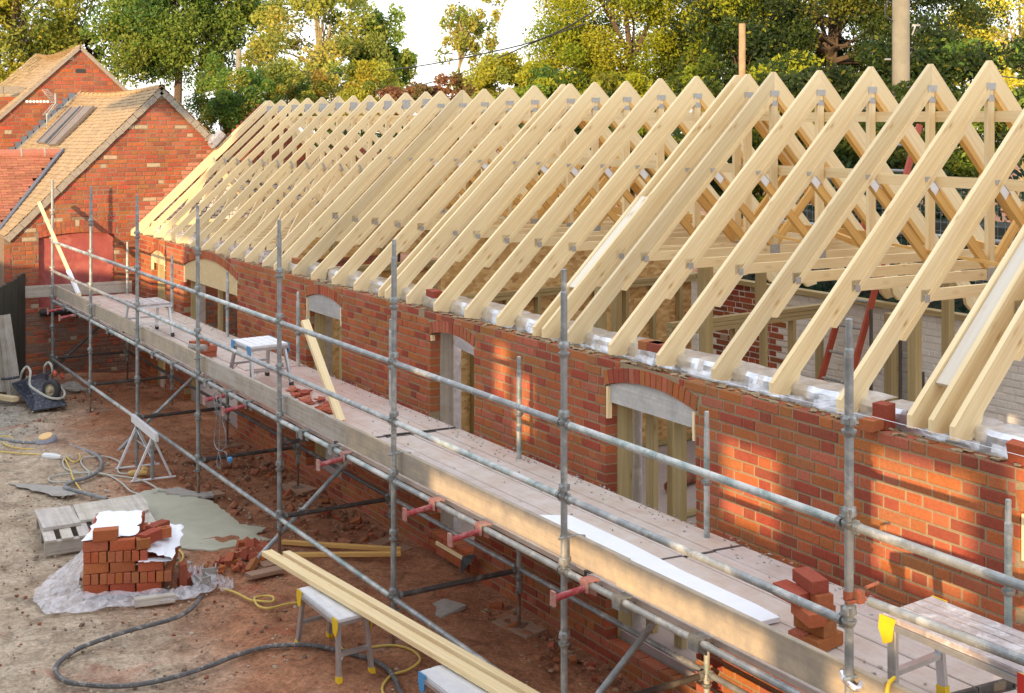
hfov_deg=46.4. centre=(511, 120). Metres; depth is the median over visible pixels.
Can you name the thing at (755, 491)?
scaffold ledger
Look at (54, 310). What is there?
hooked transom
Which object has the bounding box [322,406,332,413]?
broken tile
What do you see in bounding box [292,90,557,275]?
roof truss
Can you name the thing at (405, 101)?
roof truss
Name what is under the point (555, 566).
scaffold ledger
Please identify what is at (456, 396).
foil strip
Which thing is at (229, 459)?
hanging cable
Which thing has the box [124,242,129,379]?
scaffold standard
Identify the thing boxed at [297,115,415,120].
binder
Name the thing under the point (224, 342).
scaffold board
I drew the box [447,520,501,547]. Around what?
hooked transom
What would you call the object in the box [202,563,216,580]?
grey offcut
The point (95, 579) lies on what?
brick
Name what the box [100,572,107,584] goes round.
brick
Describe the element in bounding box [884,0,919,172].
utility pole
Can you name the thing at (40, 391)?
wheelbarrow
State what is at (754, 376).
foil insulation
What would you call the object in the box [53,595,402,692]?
black hose
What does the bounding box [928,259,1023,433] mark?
roof truss
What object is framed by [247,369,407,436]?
scaffold board
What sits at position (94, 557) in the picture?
brick
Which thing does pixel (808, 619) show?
brick
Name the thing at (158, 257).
arch former
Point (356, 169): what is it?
roof truss
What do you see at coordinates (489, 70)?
shrub
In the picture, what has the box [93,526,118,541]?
brick
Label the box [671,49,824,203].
shrub
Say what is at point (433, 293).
brick
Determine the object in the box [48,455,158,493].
pale flex
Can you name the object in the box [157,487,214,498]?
spilt mortar
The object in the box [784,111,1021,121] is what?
binder
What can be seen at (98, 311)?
toe board
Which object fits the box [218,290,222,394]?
door stud
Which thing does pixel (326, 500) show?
brick piece
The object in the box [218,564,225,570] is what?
brick piece
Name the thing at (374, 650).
sole board
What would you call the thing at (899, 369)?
timber post
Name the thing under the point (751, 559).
scaffold board
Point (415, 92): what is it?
shrub
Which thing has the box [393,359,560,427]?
scaffold ledger
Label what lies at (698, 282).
timber post
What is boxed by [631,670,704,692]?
scaffold transom
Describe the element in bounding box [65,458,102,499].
yellow flex
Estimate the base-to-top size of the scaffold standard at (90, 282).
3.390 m
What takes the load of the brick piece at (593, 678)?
on the ground
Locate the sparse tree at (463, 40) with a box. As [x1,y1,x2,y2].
[434,0,506,88]
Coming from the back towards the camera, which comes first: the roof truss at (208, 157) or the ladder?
the roof truss at (208, 157)
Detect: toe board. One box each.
[25,281,131,297]
[54,285,118,327]
[117,315,208,373]
[207,358,348,445]
[346,425,384,463]
[382,442,630,583]
[616,555,886,692]
[881,677,916,692]
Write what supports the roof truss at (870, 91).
on the wall plate at (264, 256)
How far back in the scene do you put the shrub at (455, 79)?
30.95 m
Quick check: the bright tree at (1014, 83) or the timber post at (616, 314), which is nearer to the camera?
the timber post at (616, 314)
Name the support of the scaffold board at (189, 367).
on the scaffold transom
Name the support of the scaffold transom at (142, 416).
attached to the scaffold standard at (227, 419)
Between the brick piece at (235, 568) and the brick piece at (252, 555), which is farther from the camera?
the brick piece at (252, 555)
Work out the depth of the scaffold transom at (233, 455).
14.18 m
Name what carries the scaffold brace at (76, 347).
on the ground
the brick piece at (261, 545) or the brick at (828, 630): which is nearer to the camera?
the brick at (828, 630)
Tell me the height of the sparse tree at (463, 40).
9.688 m
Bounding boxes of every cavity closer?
[158,264,164,384]
[191,281,195,400]
[314,312,324,464]
[439,332,452,528]
[616,404,631,637]
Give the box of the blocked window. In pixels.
[39,232,112,307]
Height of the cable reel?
0.213 m
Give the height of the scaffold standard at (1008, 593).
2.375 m
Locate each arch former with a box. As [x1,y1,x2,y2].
[152,250,164,264]
[185,259,237,294]
[308,294,340,319]
[455,336,473,354]
[608,383,696,426]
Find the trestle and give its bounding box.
[115,414,175,482]
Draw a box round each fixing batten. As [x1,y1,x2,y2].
[151,254,153,268]
[184,265,186,281]
[306,297,309,318]
[340,307,341,325]
[430,335,434,340]
[606,386,611,417]
[692,411,696,440]
[1021,513,1023,560]
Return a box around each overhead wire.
[249,0,610,73]
[424,23,586,84]
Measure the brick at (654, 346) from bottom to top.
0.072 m
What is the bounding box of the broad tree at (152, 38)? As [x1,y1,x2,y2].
[78,0,276,104]
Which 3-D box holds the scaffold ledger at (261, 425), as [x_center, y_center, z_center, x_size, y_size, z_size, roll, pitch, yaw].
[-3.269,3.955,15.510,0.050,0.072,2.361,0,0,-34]
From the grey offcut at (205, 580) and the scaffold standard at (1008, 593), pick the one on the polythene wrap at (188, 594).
the grey offcut at (205, 580)
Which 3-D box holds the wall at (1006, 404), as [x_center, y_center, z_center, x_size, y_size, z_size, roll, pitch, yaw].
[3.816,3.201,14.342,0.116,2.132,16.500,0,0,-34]
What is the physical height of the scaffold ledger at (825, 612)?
0.072 m
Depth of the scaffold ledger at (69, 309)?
18.83 m
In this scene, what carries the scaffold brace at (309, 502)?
on the ground
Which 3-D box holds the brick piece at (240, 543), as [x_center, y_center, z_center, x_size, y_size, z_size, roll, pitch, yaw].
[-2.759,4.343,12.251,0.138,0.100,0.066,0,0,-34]
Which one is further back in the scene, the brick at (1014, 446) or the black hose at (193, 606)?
the black hose at (193, 606)
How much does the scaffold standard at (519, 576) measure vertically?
2.375 m
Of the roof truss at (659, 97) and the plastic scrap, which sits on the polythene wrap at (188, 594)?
the plastic scrap
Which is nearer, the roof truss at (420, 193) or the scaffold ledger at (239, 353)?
the scaffold ledger at (239, 353)
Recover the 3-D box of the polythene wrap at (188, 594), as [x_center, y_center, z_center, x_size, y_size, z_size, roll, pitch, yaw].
[-3.597,4.231,11.118,1.669,0.273,1.134,0,0,-1]
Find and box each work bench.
[122,297,174,336]
[229,335,293,385]
[295,586,375,684]
[418,664,488,692]
[878,595,1023,692]
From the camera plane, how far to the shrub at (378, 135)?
27.72 m
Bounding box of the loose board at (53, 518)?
[34,505,80,530]
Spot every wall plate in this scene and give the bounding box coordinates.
[157,229,266,260]
[691,271,967,320]
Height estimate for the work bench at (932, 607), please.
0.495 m
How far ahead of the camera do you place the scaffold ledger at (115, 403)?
16.90 m
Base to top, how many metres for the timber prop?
0.953 m
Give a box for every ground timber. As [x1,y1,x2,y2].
[244,565,285,579]
[293,551,400,556]
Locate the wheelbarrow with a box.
[1,361,66,410]
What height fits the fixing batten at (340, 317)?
0.219 m
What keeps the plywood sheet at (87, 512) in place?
on the wooden pallet
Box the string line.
[688,373,1023,456]
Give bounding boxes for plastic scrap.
[188,563,210,587]
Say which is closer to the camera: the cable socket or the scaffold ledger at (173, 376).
the cable socket
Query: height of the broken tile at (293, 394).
0.039 m
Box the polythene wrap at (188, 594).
[36,550,218,612]
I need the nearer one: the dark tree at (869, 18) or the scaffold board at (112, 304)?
the scaffold board at (112, 304)
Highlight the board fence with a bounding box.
[0,273,25,393]
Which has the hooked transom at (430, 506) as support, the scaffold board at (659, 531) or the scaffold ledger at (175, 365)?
the scaffold board at (659, 531)
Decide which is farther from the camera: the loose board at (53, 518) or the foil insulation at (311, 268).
the foil insulation at (311, 268)
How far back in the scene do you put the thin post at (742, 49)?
20.36 m
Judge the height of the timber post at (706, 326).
2.940 m
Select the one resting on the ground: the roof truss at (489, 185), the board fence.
the board fence
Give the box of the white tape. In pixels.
[66,269,80,293]
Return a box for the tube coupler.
[843,581,879,604]
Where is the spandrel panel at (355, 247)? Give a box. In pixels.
[298,116,514,258]
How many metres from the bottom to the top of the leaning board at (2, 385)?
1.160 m
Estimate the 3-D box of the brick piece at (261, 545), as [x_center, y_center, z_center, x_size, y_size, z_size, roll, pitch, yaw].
[-2.531,4.336,12.135,0.095,0.094,0.158,0,0,16]
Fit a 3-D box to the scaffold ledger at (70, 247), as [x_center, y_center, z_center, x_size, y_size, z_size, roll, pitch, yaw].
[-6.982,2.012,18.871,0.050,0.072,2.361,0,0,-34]
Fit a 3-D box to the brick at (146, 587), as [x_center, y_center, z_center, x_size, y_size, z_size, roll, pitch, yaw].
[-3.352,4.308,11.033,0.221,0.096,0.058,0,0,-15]
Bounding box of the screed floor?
[160,371,696,675]
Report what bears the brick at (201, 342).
on the brick
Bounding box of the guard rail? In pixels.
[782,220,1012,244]
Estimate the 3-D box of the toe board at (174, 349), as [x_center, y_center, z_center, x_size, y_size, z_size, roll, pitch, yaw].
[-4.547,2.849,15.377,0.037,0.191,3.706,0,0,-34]
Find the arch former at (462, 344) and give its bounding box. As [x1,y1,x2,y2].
[455,336,473,354]
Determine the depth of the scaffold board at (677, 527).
9.53 m
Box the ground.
[0,146,1023,692]
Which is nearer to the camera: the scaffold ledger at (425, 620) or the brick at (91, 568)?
the scaffold ledger at (425, 620)
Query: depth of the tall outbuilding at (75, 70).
26.43 m
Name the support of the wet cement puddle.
on the ground
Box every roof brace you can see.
[741,228,857,246]
[891,240,1007,265]
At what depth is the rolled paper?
14.43 m
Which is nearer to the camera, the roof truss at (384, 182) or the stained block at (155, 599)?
the stained block at (155, 599)
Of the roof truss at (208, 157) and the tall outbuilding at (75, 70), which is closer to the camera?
the roof truss at (208, 157)
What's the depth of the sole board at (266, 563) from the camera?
11.78 m
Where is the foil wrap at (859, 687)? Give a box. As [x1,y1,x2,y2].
[839,670,863,691]
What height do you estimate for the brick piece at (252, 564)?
0.159 m
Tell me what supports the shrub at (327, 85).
on the ground
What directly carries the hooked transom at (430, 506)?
attached to the scaffold ledger
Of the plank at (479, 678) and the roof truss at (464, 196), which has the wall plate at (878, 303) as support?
the roof truss at (464, 196)
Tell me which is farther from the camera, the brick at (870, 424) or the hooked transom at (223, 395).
the hooked transom at (223, 395)
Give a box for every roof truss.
[131,101,329,235]
[133,100,348,235]
[143,100,348,235]
[154,99,355,237]
[164,98,366,240]
[176,97,377,244]
[189,96,384,246]
[201,95,393,250]
[215,95,401,254]
[230,94,409,258]
[245,92,421,262]
[262,92,517,266]
[274,91,538,270]
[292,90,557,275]
[311,89,549,279]
[332,87,619,285]
[353,86,621,290]
[378,84,639,296]
[385,84,720,298]
[406,82,746,304]
[433,81,778,311]
[464,78,816,318]
[496,76,843,326]
[532,75,892,335]
[542,74,906,338]
[567,72,931,343]
[608,70,978,354]
[656,66,983,365]
[711,64,1022,380]
[769,60,1023,394]
[836,109,1023,411]
[907,224,1023,428]
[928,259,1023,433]
[949,300,1023,440]
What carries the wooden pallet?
on the ground
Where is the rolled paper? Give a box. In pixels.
[188,343,207,350]
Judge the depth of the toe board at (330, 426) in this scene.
11.98 m
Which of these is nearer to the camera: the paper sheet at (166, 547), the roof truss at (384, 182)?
the paper sheet at (166, 547)
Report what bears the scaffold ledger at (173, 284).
attached to the scaffold standard at (197, 371)
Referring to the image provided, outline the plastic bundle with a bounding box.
[208,130,225,149]
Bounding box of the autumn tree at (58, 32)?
[0,0,104,94]
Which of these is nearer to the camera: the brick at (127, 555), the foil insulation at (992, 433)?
the foil insulation at (992, 433)
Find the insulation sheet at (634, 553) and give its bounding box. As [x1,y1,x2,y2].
[540,515,779,623]
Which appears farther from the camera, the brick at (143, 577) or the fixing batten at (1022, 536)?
the brick at (143, 577)
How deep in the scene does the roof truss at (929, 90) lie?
9.90 m
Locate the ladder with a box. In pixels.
[810,124,922,414]
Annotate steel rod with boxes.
[869,309,872,390]
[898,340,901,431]
[922,372,924,437]
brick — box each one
[83,540,108,552]
[83,552,90,563]
[83,560,108,574]
[83,574,90,585]
[83,583,108,596]
[91,551,99,562]
[91,573,99,584]
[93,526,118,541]
[99,549,108,562]
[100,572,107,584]
[107,569,114,584]
[108,548,115,562]
[110,537,134,551]
[110,559,135,572]
[110,581,135,594]
[115,550,123,561]
[115,572,123,583]
[118,535,135,546]
[124,550,131,561]
[124,571,131,583]
[132,547,139,561]
[132,565,139,582]
[136,536,149,549]
[137,527,161,543]
[137,580,161,593]
[138,557,162,571]
[139,555,163,566]
[140,549,148,560]
[140,571,147,582]
[141,522,147,531]
[145,519,169,530]
[148,570,155,582]
[156,563,164,581]
[157,525,171,538]
[164,563,172,581]
[167,556,174,572]
[177,570,198,585]
[179,561,186,589]
[189,339,209,345]
[200,344,216,352]
[201,351,216,356]
[292,257,301,264]
[426,289,442,298]
[638,339,661,350]
[646,341,664,352]
[773,579,809,607]
[788,627,810,640]
[791,604,826,628]
[792,566,828,594]
[794,616,836,638]
[796,583,833,607]
[803,629,842,651]
[827,605,835,620]
[859,415,883,432]
[872,400,894,430]
[1006,439,1023,465]
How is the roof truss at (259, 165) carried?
on the wall plate at (264, 256)
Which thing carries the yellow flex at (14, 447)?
on the ground
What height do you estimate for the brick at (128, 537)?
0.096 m
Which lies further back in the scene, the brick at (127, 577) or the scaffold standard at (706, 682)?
the brick at (127, 577)
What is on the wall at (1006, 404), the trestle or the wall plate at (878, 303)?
the wall plate at (878, 303)
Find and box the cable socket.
[42,453,61,459]
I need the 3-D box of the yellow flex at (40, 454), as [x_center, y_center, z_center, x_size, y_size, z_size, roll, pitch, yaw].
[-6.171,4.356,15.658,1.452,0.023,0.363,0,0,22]
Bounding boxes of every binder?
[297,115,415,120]
[478,111,778,120]
[512,197,865,239]
[546,156,852,177]
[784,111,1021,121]
[876,173,1023,191]
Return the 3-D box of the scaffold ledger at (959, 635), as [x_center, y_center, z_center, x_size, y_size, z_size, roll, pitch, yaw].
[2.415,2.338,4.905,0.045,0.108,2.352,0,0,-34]
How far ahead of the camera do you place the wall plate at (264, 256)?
17.56 m
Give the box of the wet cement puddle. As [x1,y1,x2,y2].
[135,488,271,551]
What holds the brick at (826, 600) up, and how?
on the brick at (833, 608)
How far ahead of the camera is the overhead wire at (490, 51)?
28.41 m
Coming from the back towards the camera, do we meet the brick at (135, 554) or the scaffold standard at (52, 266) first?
the scaffold standard at (52, 266)
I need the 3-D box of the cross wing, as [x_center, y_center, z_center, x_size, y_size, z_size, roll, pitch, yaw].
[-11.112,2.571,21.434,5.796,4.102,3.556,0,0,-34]
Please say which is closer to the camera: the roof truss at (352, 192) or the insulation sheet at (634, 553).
the insulation sheet at (634, 553)
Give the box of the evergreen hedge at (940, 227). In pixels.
[741,158,1023,313]
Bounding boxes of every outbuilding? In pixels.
[0,44,127,148]
[0,84,377,375]
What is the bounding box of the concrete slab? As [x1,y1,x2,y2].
[433,598,465,617]
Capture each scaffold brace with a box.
[48,324,102,374]
[117,376,193,449]
[257,455,354,559]
[595,615,659,692]
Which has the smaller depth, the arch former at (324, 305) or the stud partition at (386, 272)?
the arch former at (324, 305)
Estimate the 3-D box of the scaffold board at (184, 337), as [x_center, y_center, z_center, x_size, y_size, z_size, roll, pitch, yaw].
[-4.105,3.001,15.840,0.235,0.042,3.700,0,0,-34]
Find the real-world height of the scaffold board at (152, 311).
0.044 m
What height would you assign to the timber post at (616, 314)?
2.940 m
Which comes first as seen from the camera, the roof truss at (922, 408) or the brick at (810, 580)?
the brick at (810, 580)
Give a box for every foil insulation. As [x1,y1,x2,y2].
[154,226,265,262]
[276,260,339,279]
[327,268,414,300]
[421,288,540,332]
[541,320,657,365]
[657,348,896,418]
[889,399,1023,457]
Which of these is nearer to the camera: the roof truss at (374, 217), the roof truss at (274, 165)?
the roof truss at (374, 217)
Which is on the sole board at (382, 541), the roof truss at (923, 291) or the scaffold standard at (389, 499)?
the scaffold standard at (389, 499)
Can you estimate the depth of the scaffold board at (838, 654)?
6.54 m
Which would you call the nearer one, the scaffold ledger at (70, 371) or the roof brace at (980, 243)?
the roof brace at (980, 243)
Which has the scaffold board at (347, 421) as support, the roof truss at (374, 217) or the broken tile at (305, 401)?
the broken tile at (305, 401)
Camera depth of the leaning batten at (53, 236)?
19.77 m
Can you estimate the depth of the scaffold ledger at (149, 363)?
19.39 m
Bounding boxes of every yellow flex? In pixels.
[0,436,33,449]
[0,451,80,462]
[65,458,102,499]
[177,549,183,564]
[220,587,305,608]
[341,644,420,692]
[885,676,895,692]
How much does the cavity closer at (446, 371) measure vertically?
2.341 m
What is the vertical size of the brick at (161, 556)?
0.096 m
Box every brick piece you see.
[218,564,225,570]
[224,552,234,565]
[231,564,239,572]
[236,540,244,546]
[236,546,249,556]
[240,549,257,560]
[243,557,259,572]
[244,539,253,546]
[248,552,256,560]
[253,538,260,546]
[255,540,268,551]
[282,489,291,498]
[321,498,330,503]
[350,516,361,524]
[489,601,503,609]
[506,621,517,629]
[548,641,554,649]
[553,657,559,662]
[570,655,576,663]
[585,662,595,667]
[591,676,599,681]
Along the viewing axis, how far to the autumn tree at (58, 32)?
46.78 m
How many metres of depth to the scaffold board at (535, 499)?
9.63 m
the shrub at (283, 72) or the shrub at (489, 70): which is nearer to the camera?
the shrub at (489, 70)
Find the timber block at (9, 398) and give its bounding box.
[0,394,18,401]
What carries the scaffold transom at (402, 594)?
attached to the scaffold standard at (394, 471)
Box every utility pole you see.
[236,49,241,91]
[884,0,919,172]
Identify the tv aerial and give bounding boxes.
[25,89,57,127]
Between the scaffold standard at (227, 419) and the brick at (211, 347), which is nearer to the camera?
the brick at (211, 347)
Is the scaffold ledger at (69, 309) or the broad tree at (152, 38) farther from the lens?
the broad tree at (152, 38)
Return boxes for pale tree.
[245,0,393,146]
[347,2,418,150]
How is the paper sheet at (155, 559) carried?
on the brick at (148, 566)
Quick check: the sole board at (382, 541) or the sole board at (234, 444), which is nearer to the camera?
the sole board at (382, 541)
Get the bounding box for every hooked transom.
[47,304,75,314]
[59,311,86,320]
[106,327,119,335]
[151,351,167,359]
[170,361,186,370]
[203,378,221,388]
[203,389,242,404]
[222,399,261,415]
[298,428,319,440]
[316,450,362,470]
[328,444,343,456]
[402,496,454,520]
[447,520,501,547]
[550,575,602,606]
[612,592,635,613]
[688,631,718,655]
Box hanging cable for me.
[214,392,232,467]
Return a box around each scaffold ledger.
[51,239,88,255]
[51,269,88,288]
[51,298,88,320]
[51,357,88,385]
[89,253,134,272]
[89,285,134,308]
[89,318,135,345]
[89,384,132,415]
[127,349,170,374]
[137,269,195,293]
[137,306,195,335]
[137,343,195,377]
[139,417,195,460]
[171,374,225,405]
[197,291,276,323]
[197,333,276,371]
[197,375,276,420]
[197,459,276,518]
[227,404,292,444]
[279,319,390,365]
[279,368,390,424]
[279,417,390,483]
[279,516,390,599]
[297,443,388,495]
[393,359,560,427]
[393,418,560,500]
[393,477,560,574]
[393,595,506,673]
[396,498,516,566]
[519,565,703,672]
[565,419,843,529]
[565,493,843,627]
[565,566,803,692]
[708,669,748,692]
[851,519,1023,592]
[866,597,1023,665]
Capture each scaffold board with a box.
[56,298,115,330]
[82,296,148,326]
[87,295,166,326]
[102,294,183,324]
[116,328,204,376]
[117,293,201,323]
[146,326,243,370]
[151,325,264,370]
[169,324,275,367]
[186,323,304,366]
[205,374,337,443]
[238,371,384,436]
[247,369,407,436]
[271,370,431,433]
[290,366,455,430]
[335,442,589,576]
[377,436,549,514]
[387,434,682,559]
[412,431,710,556]
[434,428,740,550]
[587,571,825,692]
[664,556,977,692]
[684,550,1012,692]
[713,544,1016,686]
[768,622,928,692]
[993,687,1016,692]
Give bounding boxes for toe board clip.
[388,451,410,455]
[558,534,585,539]
[843,672,876,681]
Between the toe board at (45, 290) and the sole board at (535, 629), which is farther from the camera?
the toe board at (45, 290)
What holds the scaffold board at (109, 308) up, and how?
on the scaffold transom
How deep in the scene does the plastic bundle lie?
22.07 m
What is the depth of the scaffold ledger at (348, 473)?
13.33 m
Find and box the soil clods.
[114,381,639,692]
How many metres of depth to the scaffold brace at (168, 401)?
16.09 m
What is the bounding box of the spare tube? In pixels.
[282,437,320,445]
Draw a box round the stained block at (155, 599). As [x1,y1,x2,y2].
[134,592,174,606]
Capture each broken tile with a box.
[290,392,300,396]
[299,399,313,403]
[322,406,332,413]
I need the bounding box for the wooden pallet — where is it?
[36,507,154,555]
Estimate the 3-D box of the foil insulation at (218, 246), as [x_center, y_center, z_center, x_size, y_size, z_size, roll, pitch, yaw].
[-4.685,1.929,18.672,0.227,0.166,5.434,0,0,-34]
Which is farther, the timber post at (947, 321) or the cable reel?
the cable reel
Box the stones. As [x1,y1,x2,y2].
[0,384,581,692]
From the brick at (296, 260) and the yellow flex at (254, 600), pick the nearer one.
the yellow flex at (254, 600)
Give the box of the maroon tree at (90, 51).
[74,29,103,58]
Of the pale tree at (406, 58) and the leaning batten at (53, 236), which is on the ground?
the pale tree at (406, 58)
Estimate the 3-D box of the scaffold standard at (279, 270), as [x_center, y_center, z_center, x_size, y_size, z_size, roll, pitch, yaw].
[-2.318,2.681,11.910,0.136,3.390,0.123,0,0,-14]
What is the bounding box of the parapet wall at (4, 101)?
[0,86,24,108]
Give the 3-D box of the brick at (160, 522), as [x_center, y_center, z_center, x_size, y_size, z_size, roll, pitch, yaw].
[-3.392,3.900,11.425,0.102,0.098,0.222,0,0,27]
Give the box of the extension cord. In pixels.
[62,454,90,472]
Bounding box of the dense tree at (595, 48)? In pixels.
[514,0,699,197]
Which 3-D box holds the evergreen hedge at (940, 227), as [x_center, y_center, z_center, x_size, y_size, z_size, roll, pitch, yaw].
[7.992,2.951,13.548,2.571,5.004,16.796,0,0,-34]
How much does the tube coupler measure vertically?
0.096 m
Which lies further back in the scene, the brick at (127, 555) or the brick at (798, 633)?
the brick at (127, 555)
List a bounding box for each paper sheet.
[81,510,141,540]
[136,523,183,557]
[138,557,172,561]
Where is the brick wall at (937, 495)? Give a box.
[135,233,1023,692]
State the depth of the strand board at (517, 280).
14.37 m
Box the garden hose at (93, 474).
[0,437,107,499]
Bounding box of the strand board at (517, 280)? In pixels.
[441,238,671,295]
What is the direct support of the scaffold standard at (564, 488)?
on the sole board
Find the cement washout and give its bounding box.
[10,483,77,496]
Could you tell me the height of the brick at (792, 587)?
0.072 m
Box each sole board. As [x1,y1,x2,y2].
[73,408,111,416]
[115,377,139,384]
[121,445,159,452]
[200,489,224,499]
[216,438,242,447]
[259,550,303,567]
[282,481,317,495]
[368,537,413,549]
[372,639,412,652]
[492,614,546,639]
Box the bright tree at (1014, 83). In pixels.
[940,0,1023,199]
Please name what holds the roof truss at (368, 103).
on the wall plate at (878, 303)
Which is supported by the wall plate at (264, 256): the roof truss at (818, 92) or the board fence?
the roof truss at (818, 92)
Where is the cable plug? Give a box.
[128,466,148,476]
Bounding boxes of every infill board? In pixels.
[569,196,645,288]
[936,237,1023,386]
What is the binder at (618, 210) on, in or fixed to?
on the roof truss at (773, 93)
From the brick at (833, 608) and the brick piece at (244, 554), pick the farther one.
the brick piece at (244, 554)
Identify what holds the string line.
attached to the brick at (870, 424)
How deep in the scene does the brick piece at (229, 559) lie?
11.76 m
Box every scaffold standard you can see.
[49,180,54,378]
[84,186,94,413]
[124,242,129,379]
[132,195,142,449]
[168,255,175,405]
[193,205,203,497]
[221,271,233,443]
[275,219,283,553]
[291,292,304,488]
[382,319,398,545]
[385,239,400,649]
[512,356,527,628]
[558,269,569,692]
[702,411,711,692]
[840,318,856,692]
[1001,499,1014,627]
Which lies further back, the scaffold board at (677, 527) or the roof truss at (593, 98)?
the roof truss at (593, 98)
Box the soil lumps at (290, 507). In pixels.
[70,384,373,550]
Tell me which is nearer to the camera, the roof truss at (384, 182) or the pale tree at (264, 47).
the roof truss at (384, 182)
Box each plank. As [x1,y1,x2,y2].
[262,549,517,692]
[283,550,539,692]
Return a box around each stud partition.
[288,259,440,378]
[403,273,695,447]
[666,303,823,516]
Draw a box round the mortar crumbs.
[98,295,929,684]
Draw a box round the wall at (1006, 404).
[691,278,1023,458]
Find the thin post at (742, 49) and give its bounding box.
[739,23,745,163]
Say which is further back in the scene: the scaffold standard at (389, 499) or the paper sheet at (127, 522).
the scaffold standard at (389, 499)
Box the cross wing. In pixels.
[0,148,64,229]
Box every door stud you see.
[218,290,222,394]
[339,320,341,463]
[646,413,657,633]
[674,422,686,649]
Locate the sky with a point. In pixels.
(421, 24)
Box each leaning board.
[0,314,18,395]
[0,340,6,392]
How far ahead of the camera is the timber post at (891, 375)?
13.18 m
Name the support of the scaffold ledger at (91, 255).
attached to the scaffold standard at (90, 282)
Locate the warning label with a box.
[1017,672,1023,692]
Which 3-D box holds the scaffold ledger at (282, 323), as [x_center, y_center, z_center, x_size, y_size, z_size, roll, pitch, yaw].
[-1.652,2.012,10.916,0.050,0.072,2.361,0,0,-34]
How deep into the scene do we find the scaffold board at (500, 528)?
9.11 m
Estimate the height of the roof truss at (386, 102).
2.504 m
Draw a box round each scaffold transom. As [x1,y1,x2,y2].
[54,350,125,359]
[92,374,170,386]
[139,405,225,419]
[200,444,296,462]
[282,495,388,519]
[396,566,516,598]
[568,571,583,581]
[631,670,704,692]
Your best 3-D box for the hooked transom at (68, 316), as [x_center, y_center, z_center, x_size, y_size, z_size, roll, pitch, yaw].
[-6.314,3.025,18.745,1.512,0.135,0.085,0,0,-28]
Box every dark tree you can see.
[657,0,1016,91]
[665,0,820,97]
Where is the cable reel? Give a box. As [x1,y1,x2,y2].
[36,432,57,444]
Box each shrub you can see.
[182,50,257,140]
[205,64,287,129]
[256,57,327,116]
[291,60,361,133]
[314,125,497,261]
[335,58,408,135]
[375,81,452,115]
[432,72,496,126]
[462,51,531,125]
[473,93,577,196]
[498,63,588,128]
[538,70,682,193]
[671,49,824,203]
[778,34,983,204]
[910,7,1023,209]
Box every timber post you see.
[594,286,606,353]
[611,290,621,357]
[697,268,699,297]
[700,267,712,381]
[755,272,766,305]
[884,312,897,430]
[908,262,921,436]
[941,271,953,444]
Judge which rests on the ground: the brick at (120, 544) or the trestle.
the trestle
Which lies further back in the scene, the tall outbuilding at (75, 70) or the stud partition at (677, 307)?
the tall outbuilding at (75, 70)
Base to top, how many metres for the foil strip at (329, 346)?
2.358 m
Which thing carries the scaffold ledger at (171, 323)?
attached to the scaffold standard at (197, 371)
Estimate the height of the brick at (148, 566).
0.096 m
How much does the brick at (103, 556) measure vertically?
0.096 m
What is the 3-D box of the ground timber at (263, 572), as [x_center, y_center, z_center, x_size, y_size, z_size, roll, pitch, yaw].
[-2.368,4.335,11.454,0.370,0.040,0.128,0,0,-34]
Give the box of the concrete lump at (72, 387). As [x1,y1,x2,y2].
[60,381,88,393]
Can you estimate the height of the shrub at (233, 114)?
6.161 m
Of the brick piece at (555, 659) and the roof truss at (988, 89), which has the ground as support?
the brick piece at (555, 659)
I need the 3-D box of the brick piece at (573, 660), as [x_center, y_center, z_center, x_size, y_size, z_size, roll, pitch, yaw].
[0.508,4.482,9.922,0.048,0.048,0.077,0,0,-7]
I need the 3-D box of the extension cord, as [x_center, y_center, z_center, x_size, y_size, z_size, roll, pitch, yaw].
[-5.819,4.355,15.492,0.242,0.025,1.813,0,0,-34]
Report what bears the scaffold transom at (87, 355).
attached to the scaffold standard at (127, 355)
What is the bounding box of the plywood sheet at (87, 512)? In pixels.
[73,494,148,522]
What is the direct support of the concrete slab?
on the ground
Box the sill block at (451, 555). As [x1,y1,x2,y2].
[436,541,477,573]
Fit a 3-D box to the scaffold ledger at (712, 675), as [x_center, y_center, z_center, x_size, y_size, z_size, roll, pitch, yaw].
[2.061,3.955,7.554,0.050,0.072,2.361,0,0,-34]
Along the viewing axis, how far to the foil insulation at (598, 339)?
10.33 m
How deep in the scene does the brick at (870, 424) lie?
7.63 m
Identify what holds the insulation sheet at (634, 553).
on the scaffold board at (838, 654)
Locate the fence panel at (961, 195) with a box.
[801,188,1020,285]
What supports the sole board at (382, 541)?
on the ground
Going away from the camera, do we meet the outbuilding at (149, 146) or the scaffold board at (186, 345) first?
the scaffold board at (186, 345)
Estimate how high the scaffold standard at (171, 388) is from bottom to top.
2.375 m
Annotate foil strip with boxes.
[200,284,205,388]
[326,316,332,458]
[453,335,460,528]
[633,409,641,627]
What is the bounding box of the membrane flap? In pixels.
[460,554,474,574]
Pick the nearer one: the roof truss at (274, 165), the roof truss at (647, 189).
the roof truss at (647, 189)
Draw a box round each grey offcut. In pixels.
[193,572,210,590]
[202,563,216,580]
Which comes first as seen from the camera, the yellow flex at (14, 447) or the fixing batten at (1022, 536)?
the fixing batten at (1022, 536)
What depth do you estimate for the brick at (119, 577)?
10.96 m
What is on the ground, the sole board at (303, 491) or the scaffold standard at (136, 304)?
the sole board at (303, 491)
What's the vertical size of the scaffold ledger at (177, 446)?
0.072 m
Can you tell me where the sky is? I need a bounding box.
[0,0,1022,147]
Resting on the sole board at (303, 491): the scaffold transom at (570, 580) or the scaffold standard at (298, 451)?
the scaffold standard at (298, 451)
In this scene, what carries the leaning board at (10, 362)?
on the ground
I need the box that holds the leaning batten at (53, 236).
[37,202,81,296]

